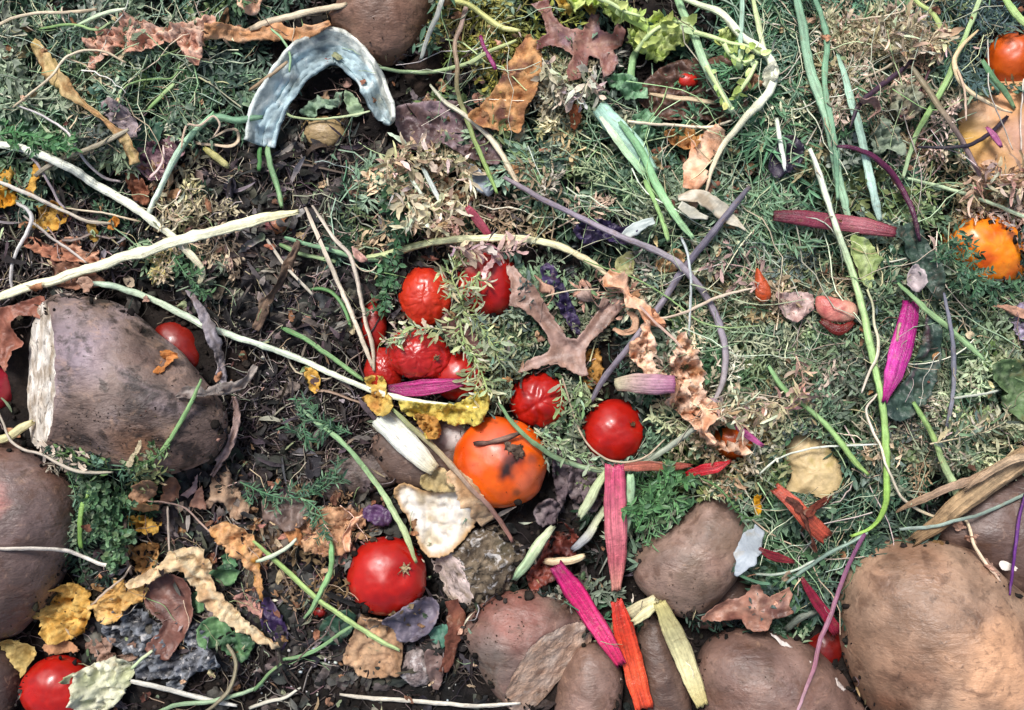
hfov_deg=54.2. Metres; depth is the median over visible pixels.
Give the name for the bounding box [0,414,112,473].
stalk
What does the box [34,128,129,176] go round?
stalk
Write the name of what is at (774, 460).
stalk
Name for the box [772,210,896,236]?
chard stalk
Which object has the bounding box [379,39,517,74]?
stalk
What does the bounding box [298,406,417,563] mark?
stalk
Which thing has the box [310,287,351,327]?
stalk
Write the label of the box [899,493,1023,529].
stalk
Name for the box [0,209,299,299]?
stalk
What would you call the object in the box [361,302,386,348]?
tomato
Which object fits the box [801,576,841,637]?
chard stalk
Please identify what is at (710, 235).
stalk
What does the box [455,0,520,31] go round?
stalk
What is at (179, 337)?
tomato
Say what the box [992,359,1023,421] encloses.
chard leaf
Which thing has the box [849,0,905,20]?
stalk
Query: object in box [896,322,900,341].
stalk
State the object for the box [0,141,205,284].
stalk
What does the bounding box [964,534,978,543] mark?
leaf scrap
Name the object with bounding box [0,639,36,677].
yellow leaf
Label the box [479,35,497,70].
stalk
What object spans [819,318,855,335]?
onion skin
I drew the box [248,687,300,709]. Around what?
stalk
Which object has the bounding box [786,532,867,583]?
stalk
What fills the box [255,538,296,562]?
stalk
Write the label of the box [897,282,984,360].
stalk
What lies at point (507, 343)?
herb sprig
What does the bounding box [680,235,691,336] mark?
stalk
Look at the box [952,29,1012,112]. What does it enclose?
stalk
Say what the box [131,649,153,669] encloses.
stalk
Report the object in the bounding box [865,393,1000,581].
stalk
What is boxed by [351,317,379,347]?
stalk
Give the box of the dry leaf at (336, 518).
[294,506,365,556]
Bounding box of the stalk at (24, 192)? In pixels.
[0,181,110,223]
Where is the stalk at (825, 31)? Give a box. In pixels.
[813,0,838,199]
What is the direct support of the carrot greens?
on the ground
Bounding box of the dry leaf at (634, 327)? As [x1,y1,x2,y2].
[612,311,639,335]
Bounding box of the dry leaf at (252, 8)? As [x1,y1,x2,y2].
[237,0,261,15]
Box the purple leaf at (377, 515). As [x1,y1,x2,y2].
[362,504,391,525]
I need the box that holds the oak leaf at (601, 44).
[531,0,625,80]
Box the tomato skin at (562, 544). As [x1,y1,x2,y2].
[526,522,578,591]
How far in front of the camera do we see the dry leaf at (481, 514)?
0.94 m
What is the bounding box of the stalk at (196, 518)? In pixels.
[147,500,209,532]
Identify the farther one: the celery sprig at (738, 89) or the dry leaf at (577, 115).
the dry leaf at (577, 115)
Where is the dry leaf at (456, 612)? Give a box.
[439,599,465,672]
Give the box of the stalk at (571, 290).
[545,288,599,296]
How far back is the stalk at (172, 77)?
0.97 m
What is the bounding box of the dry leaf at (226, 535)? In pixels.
[208,521,263,601]
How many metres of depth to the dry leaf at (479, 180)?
0.98 m
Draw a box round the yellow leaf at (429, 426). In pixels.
[414,413,440,438]
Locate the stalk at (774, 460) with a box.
[760,444,876,473]
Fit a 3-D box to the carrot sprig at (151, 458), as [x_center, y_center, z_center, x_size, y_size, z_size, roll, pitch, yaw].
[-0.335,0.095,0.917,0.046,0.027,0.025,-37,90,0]
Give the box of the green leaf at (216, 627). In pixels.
[196,617,231,649]
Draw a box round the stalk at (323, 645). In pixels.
[282,625,352,660]
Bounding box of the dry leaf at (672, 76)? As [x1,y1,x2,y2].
[638,55,747,123]
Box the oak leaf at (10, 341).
[0,296,44,371]
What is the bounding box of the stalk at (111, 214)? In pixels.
[65,207,141,221]
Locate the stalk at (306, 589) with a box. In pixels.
[252,540,400,651]
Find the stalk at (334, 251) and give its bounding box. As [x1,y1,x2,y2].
[283,236,381,261]
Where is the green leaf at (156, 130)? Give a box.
[134,116,163,153]
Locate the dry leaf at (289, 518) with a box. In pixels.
[261,495,313,531]
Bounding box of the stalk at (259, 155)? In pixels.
[257,147,261,170]
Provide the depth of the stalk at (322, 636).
0.98 m
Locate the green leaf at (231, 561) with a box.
[221,553,237,569]
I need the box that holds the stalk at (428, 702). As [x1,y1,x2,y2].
[339,693,520,707]
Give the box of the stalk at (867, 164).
[836,54,882,221]
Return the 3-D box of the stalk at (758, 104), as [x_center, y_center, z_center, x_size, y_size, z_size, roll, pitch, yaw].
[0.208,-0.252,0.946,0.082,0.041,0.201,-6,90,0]
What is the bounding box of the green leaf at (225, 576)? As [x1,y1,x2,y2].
[209,563,239,586]
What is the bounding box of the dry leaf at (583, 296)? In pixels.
[576,286,609,308]
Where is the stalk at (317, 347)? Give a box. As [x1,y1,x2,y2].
[281,327,363,380]
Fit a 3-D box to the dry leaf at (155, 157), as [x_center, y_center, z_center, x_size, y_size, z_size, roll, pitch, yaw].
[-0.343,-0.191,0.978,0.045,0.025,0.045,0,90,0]
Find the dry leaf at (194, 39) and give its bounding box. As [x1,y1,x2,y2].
[81,10,215,69]
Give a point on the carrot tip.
(762, 290)
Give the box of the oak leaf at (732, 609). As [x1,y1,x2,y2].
[699,584,793,631]
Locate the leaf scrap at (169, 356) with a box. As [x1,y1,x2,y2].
[153,349,178,373]
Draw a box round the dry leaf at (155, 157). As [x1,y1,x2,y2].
[136,136,184,180]
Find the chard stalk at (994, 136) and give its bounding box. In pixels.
[985,126,1002,147]
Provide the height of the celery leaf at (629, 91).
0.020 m
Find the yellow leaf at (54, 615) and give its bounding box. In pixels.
[31,582,91,644]
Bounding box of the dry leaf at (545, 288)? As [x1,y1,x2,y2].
[534,275,554,305]
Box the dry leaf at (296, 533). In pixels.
[284,528,301,545]
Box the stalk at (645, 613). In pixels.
[631,603,654,625]
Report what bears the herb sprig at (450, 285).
on the tomato at (496, 298)
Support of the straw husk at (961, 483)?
on the straw husk at (959, 503)
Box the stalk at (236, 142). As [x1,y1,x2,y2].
[195,128,239,147]
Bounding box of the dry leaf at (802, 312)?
[775,291,814,322]
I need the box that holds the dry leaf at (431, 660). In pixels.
[424,649,443,689]
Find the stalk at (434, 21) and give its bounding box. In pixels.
[419,0,444,59]
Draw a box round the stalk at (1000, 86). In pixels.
[981,59,1015,108]
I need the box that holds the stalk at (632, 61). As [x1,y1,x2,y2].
[627,51,638,76]
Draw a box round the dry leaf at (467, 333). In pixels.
[441,312,484,358]
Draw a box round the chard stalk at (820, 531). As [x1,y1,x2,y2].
[771,483,832,543]
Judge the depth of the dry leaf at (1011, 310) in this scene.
0.96 m
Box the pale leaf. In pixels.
[59,655,134,709]
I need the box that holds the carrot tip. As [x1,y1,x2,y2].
[754,268,770,301]
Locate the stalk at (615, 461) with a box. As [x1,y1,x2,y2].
[562,378,664,462]
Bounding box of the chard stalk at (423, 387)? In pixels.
[386,378,463,395]
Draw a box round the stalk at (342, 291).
[304,207,371,367]
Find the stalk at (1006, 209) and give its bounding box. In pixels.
[907,177,1023,217]
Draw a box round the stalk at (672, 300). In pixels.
[584,260,760,328]
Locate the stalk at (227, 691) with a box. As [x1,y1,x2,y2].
[206,643,237,709]
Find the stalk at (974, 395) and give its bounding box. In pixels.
[953,390,998,398]
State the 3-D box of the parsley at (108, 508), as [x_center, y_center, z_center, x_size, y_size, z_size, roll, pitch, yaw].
[-0.389,0.145,0.961,0.055,0.049,0.055,36,90,0]
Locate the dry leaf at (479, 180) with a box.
[469,164,493,196]
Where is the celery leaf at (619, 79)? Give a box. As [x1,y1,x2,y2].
[606,73,636,90]
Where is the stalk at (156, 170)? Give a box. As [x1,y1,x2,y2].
[149,145,164,178]
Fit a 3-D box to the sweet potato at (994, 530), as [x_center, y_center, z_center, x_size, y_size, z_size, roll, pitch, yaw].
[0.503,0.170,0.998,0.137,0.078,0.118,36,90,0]
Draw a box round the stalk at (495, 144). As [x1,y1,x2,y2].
[429,84,518,182]
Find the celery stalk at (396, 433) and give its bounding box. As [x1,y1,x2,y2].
[372,411,438,474]
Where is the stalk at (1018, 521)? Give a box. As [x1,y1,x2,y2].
[1009,494,1023,595]
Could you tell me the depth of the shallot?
0.94 m
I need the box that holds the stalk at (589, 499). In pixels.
[577,470,604,519]
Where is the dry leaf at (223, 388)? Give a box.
[175,364,257,398]
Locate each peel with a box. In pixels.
[342,614,402,678]
[393,482,476,558]
[533,498,560,527]
[552,450,569,507]
[567,456,596,503]
[579,477,603,511]
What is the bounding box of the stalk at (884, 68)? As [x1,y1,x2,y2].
[858,53,920,79]
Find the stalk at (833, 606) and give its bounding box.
[797,533,865,709]
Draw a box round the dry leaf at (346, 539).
[341,514,363,551]
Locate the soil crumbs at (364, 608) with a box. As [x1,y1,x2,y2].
[0,0,1023,709]
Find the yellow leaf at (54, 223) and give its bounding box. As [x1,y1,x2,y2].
[32,200,68,231]
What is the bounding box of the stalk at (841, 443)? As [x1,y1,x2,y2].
[767,364,869,475]
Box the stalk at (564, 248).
[366,233,606,274]
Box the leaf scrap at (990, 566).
[984,558,1000,575]
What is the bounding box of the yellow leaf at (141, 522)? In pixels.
[126,515,161,534]
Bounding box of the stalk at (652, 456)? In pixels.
[498,402,712,472]
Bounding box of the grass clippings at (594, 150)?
[0,0,1023,591]
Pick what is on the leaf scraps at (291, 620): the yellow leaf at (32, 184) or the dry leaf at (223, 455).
the dry leaf at (223, 455)
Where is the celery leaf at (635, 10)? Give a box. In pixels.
[614,0,645,23]
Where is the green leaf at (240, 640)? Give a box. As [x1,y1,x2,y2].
[221,630,254,662]
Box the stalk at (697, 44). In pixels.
[674,0,734,114]
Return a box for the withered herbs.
[21,0,1023,630]
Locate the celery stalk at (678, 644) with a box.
[653,600,708,708]
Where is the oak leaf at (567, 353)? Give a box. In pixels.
[506,265,623,376]
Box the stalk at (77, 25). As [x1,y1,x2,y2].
[39,22,110,30]
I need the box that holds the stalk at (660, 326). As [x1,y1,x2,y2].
[639,305,681,347]
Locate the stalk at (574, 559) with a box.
[543,553,585,565]
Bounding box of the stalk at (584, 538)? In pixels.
[570,505,603,552]
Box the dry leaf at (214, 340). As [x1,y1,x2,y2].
[185,289,227,383]
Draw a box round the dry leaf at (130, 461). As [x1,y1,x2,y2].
[125,440,141,467]
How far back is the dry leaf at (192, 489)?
0.99 m
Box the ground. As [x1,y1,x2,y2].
[0,0,1023,709]
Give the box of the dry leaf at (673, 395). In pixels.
[669,374,678,398]
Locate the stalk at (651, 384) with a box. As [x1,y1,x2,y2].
[614,373,675,394]
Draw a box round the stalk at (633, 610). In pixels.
[626,595,658,618]
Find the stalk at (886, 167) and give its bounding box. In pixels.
[836,145,921,241]
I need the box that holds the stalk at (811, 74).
[793,0,850,214]
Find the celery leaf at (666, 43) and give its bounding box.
[626,10,689,63]
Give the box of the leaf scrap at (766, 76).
[762,61,779,87]
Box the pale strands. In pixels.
[0,0,1022,634]
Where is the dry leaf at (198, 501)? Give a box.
[189,486,206,509]
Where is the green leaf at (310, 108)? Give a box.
[299,92,342,117]
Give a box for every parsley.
[75,481,138,533]
[83,513,136,574]
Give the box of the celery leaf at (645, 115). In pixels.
[632,109,661,128]
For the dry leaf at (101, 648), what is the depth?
0.99 m
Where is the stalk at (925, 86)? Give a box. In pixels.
[911,66,987,187]
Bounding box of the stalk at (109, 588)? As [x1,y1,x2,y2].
[90,565,131,605]
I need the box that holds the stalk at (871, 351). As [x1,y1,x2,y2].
[807,148,890,537]
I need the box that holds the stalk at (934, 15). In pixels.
[913,0,942,38]
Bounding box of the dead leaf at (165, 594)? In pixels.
[143,573,192,660]
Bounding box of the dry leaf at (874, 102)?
[855,92,881,119]
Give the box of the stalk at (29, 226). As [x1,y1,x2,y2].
[9,202,33,287]
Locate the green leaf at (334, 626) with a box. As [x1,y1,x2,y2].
[318,609,355,644]
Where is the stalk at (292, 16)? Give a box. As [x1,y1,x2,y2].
[248,2,346,30]
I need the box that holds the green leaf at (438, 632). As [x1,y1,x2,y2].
[428,624,447,647]
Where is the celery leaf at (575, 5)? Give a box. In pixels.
[566,0,624,24]
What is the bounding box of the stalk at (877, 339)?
[861,289,879,392]
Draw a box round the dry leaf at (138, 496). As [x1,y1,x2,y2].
[126,480,157,502]
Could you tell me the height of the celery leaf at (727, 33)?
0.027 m
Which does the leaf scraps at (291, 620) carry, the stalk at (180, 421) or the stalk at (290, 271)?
the stalk at (290, 271)
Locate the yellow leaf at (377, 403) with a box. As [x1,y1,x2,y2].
[362,375,393,416]
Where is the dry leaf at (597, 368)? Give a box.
[582,348,604,388]
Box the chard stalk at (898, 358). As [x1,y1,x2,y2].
[881,300,918,403]
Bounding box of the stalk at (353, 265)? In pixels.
[312,205,374,370]
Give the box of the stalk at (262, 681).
[253,662,281,690]
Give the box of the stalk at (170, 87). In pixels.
[145,83,174,112]
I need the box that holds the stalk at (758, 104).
[682,0,778,190]
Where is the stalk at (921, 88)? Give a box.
[895,69,930,122]
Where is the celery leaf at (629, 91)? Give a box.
[619,78,648,100]
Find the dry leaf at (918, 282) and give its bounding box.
[907,264,927,292]
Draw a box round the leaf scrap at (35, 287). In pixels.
[29,282,42,291]
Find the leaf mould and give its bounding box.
[0,0,1023,709]
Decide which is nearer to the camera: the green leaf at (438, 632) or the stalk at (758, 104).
the stalk at (758, 104)
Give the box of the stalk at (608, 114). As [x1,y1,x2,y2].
[593,101,658,172]
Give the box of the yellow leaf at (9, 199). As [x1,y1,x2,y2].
[0,188,19,207]
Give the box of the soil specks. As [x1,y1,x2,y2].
[27,17,914,708]
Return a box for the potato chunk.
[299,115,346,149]
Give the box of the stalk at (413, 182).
[407,171,423,195]
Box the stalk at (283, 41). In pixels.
[270,28,291,71]
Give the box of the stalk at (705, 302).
[661,287,754,318]
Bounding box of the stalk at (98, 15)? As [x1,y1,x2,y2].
[72,7,126,28]
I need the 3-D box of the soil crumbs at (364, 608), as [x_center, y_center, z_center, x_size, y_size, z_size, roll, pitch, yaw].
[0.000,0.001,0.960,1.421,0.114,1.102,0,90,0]
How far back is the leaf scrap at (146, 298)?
0.98 m
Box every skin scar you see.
[770,633,810,662]
[835,678,845,690]
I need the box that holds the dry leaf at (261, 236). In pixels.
[238,232,265,252]
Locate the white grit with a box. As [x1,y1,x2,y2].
[95,297,455,704]
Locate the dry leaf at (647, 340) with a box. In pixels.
[629,320,666,374]
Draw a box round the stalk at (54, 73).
[12,49,125,107]
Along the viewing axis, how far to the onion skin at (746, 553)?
0.92 m
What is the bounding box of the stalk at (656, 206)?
[643,179,669,241]
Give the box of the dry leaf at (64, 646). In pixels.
[42,640,79,654]
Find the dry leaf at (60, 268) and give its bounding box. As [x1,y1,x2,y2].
[52,261,104,289]
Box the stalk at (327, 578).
[303,532,334,619]
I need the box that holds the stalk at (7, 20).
[0,8,96,25]
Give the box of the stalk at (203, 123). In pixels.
[181,115,220,147]
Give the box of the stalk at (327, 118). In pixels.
[286,110,369,120]
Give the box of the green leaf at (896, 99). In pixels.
[886,82,926,121]
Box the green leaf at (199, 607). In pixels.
[191,592,204,613]
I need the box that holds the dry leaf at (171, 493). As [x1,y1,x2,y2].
[159,477,180,505]
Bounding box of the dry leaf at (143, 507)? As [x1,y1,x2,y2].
[125,503,158,511]
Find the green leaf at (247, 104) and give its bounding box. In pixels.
[235,90,256,106]
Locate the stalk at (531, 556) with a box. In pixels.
[512,525,555,580]
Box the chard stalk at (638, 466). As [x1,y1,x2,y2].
[624,461,692,471]
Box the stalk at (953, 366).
[936,293,956,460]
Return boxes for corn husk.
[678,189,746,230]
[678,201,707,219]
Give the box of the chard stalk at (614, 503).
[603,463,626,591]
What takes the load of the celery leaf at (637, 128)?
on the carrot greens
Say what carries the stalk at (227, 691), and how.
on the ground
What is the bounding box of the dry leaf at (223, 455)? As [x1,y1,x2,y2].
[210,396,240,476]
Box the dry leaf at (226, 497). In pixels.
[208,461,250,519]
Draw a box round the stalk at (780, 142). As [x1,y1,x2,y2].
[775,118,785,171]
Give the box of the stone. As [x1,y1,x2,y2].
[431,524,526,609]
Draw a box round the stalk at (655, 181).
[618,120,694,240]
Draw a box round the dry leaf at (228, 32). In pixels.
[204,20,330,42]
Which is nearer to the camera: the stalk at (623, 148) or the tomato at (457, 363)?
the stalk at (623, 148)
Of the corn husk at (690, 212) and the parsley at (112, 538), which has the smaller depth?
the corn husk at (690, 212)
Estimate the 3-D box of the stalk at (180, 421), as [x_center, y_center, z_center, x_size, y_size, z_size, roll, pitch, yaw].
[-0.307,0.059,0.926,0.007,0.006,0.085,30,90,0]
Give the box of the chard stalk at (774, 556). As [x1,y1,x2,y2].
[758,547,795,562]
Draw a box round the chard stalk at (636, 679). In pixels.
[611,598,653,709]
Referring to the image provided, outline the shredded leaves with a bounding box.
[0,10,763,689]
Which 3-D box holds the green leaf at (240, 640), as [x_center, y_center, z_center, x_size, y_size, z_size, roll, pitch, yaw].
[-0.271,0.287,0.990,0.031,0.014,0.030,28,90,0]
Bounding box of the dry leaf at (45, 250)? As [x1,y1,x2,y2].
[24,236,99,263]
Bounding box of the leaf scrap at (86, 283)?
[76,276,93,292]
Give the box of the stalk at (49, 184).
[28,155,65,208]
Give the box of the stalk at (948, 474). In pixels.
[912,401,960,495]
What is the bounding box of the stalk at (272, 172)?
[265,145,283,208]
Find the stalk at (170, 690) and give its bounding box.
[130,679,237,706]
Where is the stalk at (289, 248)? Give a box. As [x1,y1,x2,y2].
[279,243,336,262]
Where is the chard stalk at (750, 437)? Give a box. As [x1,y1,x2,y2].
[734,424,763,446]
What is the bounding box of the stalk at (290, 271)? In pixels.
[266,238,313,295]
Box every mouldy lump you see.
[101,606,219,689]
[401,648,429,686]
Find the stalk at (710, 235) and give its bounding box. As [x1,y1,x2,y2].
[590,185,751,401]
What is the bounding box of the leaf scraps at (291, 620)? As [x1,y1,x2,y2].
[1,0,1012,709]
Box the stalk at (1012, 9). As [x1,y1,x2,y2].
[1002,0,1023,26]
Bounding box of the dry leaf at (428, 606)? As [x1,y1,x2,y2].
[381,596,439,642]
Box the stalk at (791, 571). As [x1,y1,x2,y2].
[755,560,814,575]
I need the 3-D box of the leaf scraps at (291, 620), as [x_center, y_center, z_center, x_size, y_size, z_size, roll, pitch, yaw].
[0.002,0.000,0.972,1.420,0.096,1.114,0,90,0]
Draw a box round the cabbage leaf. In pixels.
[1008,302,1023,344]
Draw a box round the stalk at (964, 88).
[957,69,966,120]
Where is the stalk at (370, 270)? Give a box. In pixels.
[355,249,387,271]
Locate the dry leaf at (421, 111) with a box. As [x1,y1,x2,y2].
[395,100,501,164]
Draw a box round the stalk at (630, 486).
[626,472,634,533]
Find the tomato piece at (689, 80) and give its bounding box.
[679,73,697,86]
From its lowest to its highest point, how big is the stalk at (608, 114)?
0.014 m
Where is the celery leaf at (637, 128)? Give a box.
[632,124,655,145]
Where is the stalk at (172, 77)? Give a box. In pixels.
[119,60,180,103]
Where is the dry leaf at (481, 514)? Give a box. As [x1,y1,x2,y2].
[446,469,493,526]
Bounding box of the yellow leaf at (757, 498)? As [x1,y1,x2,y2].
[754,494,761,514]
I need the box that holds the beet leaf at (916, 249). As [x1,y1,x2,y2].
[886,216,945,302]
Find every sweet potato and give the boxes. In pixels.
[0,442,77,639]
[0,640,23,709]
[27,293,227,474]
[300,448,396,500]
[328,0,434,66]
[371,420,470,488]
[462,589,592,709]
[554,640,623,709]
[633,496,748,617]
[636,613,691,709]
[688,576,752,628]
[696,626,864,709]
[836,536,1023,709]
[938,474,1023,592]
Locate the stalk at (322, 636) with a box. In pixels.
[297,604,341,660]
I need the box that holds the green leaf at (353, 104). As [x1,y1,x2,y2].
[344,90,363,116]
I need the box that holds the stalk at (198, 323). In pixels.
[93,281,476,408]
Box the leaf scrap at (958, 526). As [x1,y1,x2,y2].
[952,521,966,530]
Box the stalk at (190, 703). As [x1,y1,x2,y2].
[159,684,263,709]
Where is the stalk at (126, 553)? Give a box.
[122,518,132,575]
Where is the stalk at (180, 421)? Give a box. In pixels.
[156,378,201,455]
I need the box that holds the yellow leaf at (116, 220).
[107,216,119,229]
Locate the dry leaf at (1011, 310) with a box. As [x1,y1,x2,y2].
[992,304,1023,318]
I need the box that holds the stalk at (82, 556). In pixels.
[0,547,112,574]
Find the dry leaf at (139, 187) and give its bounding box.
[125,173,149,205]
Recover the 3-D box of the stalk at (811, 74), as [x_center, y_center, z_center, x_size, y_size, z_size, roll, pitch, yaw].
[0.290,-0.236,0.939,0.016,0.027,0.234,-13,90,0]
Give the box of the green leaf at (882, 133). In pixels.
[869,115,905,155]
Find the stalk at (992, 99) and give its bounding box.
[987,40,1012,149]
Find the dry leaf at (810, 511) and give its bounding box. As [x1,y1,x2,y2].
[803,495,832,517]
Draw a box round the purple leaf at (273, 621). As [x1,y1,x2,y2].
[260,597,288,650]
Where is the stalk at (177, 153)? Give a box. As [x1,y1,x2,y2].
[147,111,215,213]
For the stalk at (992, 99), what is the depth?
0.95 m
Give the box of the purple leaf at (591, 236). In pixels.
[573,218,638,245]
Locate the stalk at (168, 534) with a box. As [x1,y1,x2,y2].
[167,506,169,551]
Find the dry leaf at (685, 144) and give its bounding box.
[664,127,702,149]
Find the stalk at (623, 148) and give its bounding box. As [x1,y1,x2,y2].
[599,116,647,177]
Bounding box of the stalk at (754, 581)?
[739,574,771,584]
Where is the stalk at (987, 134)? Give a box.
[916,115,1008,148]
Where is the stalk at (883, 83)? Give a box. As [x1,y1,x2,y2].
[849,54,914,129]
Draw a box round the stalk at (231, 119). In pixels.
[202,113,263,123]
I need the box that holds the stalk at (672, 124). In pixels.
[627,119,733,128]
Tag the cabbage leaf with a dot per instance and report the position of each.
(1021, 326)
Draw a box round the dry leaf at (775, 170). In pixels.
[768,135,803,177]
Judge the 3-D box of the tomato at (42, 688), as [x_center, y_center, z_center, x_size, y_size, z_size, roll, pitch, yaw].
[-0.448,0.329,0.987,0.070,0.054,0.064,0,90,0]
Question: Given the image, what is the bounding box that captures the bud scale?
[352,246,367,262]
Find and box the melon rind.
[243,27,394,147]
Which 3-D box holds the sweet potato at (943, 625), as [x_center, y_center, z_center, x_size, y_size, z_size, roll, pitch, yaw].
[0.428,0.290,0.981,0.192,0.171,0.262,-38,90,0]
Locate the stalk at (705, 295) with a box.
[502,175,728,402]
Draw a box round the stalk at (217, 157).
[203,147,229,168]
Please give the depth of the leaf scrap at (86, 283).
0.96 m
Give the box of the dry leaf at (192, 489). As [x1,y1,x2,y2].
[180,474,197,497]
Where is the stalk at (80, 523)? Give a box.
[77,491,88,548]
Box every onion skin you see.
[420,467,455,492]
[622,217,654,236]
[733,524,764,576]
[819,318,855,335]
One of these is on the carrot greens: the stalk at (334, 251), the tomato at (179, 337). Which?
the stalk at (334, 251)
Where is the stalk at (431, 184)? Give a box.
[421,167,442,204]
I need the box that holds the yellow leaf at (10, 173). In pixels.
[0,166,14,189]
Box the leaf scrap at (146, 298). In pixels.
[142,295,149,301]
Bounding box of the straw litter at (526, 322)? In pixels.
[6,0,1023,709]
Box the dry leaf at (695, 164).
[682,124,725,189]
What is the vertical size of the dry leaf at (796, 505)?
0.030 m
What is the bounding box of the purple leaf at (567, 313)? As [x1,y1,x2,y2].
[540,263,580,334]
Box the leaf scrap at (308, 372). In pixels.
[304,367,320,393]
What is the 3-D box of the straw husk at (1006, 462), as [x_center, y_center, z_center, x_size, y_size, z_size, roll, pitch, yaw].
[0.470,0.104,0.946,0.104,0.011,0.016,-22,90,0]
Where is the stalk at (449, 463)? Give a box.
[391,406,513,542]
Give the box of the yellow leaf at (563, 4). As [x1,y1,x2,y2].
[556,0,597,15]
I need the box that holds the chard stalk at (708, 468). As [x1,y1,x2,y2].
[682,460,730,476]
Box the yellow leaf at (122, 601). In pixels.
[87,579,149,625]
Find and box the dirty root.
[403,18,465,97]
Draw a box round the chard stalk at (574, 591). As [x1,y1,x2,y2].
[550,560,625,668]
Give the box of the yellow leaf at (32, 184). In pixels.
[25,162,40,198]
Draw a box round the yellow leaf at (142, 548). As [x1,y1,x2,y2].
[128,540,159,574]
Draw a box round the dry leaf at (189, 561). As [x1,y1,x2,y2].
[125,546,279,648]
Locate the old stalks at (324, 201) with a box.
[0,109,499,700]
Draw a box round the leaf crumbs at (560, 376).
[2,0,1023,709]
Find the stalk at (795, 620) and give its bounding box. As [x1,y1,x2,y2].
[783,610,818,631]
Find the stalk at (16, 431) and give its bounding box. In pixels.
[0,419,35,443]
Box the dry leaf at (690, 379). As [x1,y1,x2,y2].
[664,331,751,457]
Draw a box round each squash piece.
[784,434,850,498]
[947,81,1023,193]
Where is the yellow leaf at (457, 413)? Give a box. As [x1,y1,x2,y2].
[398,388,489,438]
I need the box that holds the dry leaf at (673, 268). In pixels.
[656,248,685,273]
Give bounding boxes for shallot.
[815,296,858,322]
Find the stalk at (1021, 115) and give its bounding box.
[1020,79,1023,150]
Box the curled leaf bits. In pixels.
[0,0,1020,709]
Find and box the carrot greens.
[0,0,1023,647]
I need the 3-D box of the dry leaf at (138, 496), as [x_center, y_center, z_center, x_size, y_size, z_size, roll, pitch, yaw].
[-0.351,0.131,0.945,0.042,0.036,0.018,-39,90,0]
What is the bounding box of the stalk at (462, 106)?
[453,6,497,193]
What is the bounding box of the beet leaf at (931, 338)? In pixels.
[886,307,942,421]
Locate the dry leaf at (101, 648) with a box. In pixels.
[85,636,137,661]
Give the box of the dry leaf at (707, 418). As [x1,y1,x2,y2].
[698,404,717,444]
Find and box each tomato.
[0,367,11,408]
[19,655,86,709]
[150,57,165,72]
[155,322,198,366]
[313,607,326,616]
[347,537,425,615]
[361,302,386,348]
[364,347,403,392]
[388,328,450,379]
[398,267,451,326]
[438,351,484,399]
[453,416,546,507]
[457,253,513,317]
[509,371,566,427]
[582,399,644,462]
[714,423,752,460]
[809,629,841,662]
[940,214,1023,285]
[984,29,1023,80]
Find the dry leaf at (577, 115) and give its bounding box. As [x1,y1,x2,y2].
[569,103,581,130]
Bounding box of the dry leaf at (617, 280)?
[602,269,665,326]
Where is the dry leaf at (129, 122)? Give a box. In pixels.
[101,97,140,137]
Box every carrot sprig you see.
[0,114,82,158]
[119,440,170,474]
[169,252,215,300]
[240,455,350,523]
[276,391,351,451]
[303,499,333,544]
[365,246,406,319]
[378,170,410,248]
[621,459,702,531]
[700,477,764,520]
[930,240,996,300]
[943,223,986,273]
[948,266,1009,307]
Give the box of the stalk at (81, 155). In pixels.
[17,105,120,182]
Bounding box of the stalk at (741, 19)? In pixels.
[737,0,744,69]
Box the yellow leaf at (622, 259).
[615,251,634,275]
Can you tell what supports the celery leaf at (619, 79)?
on the carrot greens
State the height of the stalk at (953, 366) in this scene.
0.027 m
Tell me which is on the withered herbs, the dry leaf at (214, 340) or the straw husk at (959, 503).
the straw husk at (959, 503)
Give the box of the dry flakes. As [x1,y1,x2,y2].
[6,5,943,709]
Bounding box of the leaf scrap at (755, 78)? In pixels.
[739,73,762,91]
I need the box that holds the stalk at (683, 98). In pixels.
[649,93,716,104]
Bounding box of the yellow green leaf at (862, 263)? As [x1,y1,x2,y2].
[850,235,883,288]
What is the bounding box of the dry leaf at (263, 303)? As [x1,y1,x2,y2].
[252,239,300,331]
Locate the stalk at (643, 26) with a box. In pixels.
[598,1,651,31]
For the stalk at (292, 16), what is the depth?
0.97 m
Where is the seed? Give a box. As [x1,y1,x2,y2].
[999,561,1017,570]
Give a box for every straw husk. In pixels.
[895,468,987,512]
[908,446,1023,546]
[962,453,1023,492]
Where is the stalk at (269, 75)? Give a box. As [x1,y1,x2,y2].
[248,61,287,91]
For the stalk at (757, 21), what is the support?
on the carrot greens
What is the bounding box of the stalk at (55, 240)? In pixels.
[23,215,87,263]
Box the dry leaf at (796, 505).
[785,496,817,552]
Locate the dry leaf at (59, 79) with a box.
[30,38,139,165]
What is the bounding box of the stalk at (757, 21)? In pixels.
[751,0,765,47]
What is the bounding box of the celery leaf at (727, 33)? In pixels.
[718,27,737,55]
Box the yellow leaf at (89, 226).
[86,223,98,241]
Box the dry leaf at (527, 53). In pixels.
[468,34,542,132]
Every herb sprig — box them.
[153,189,191,231]
[375,128,491,197]
[375,160,472,232]
[377,315,445,352]
[389,200,464,238]
[433,246,479,302]
[434,271,506,406]
[450,228,529,270]
[464,308,519,370]
[531,56,571,109]
[534,423,603,475]
[547,380,567,419]
[561,376,591,425]
[563,60,609,112]
[709,375,809,443]
[784,356,819,412]
[862,0,934,52]
[892,19,964,66]
[930,402,1021,459]
[959,149,1023,216]
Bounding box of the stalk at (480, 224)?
[465,205,490,234]
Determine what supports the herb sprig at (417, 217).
on the carrot greens
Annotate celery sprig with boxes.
[597,0,645,22]
[634,10,696,52]
[693,30,771,55]
[704,65,733,109]
[722,42,756,69]
[729,60,757,99]
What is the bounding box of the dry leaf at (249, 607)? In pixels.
[233,592,262,618]
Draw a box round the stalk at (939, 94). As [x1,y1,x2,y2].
[901,0,981,179]

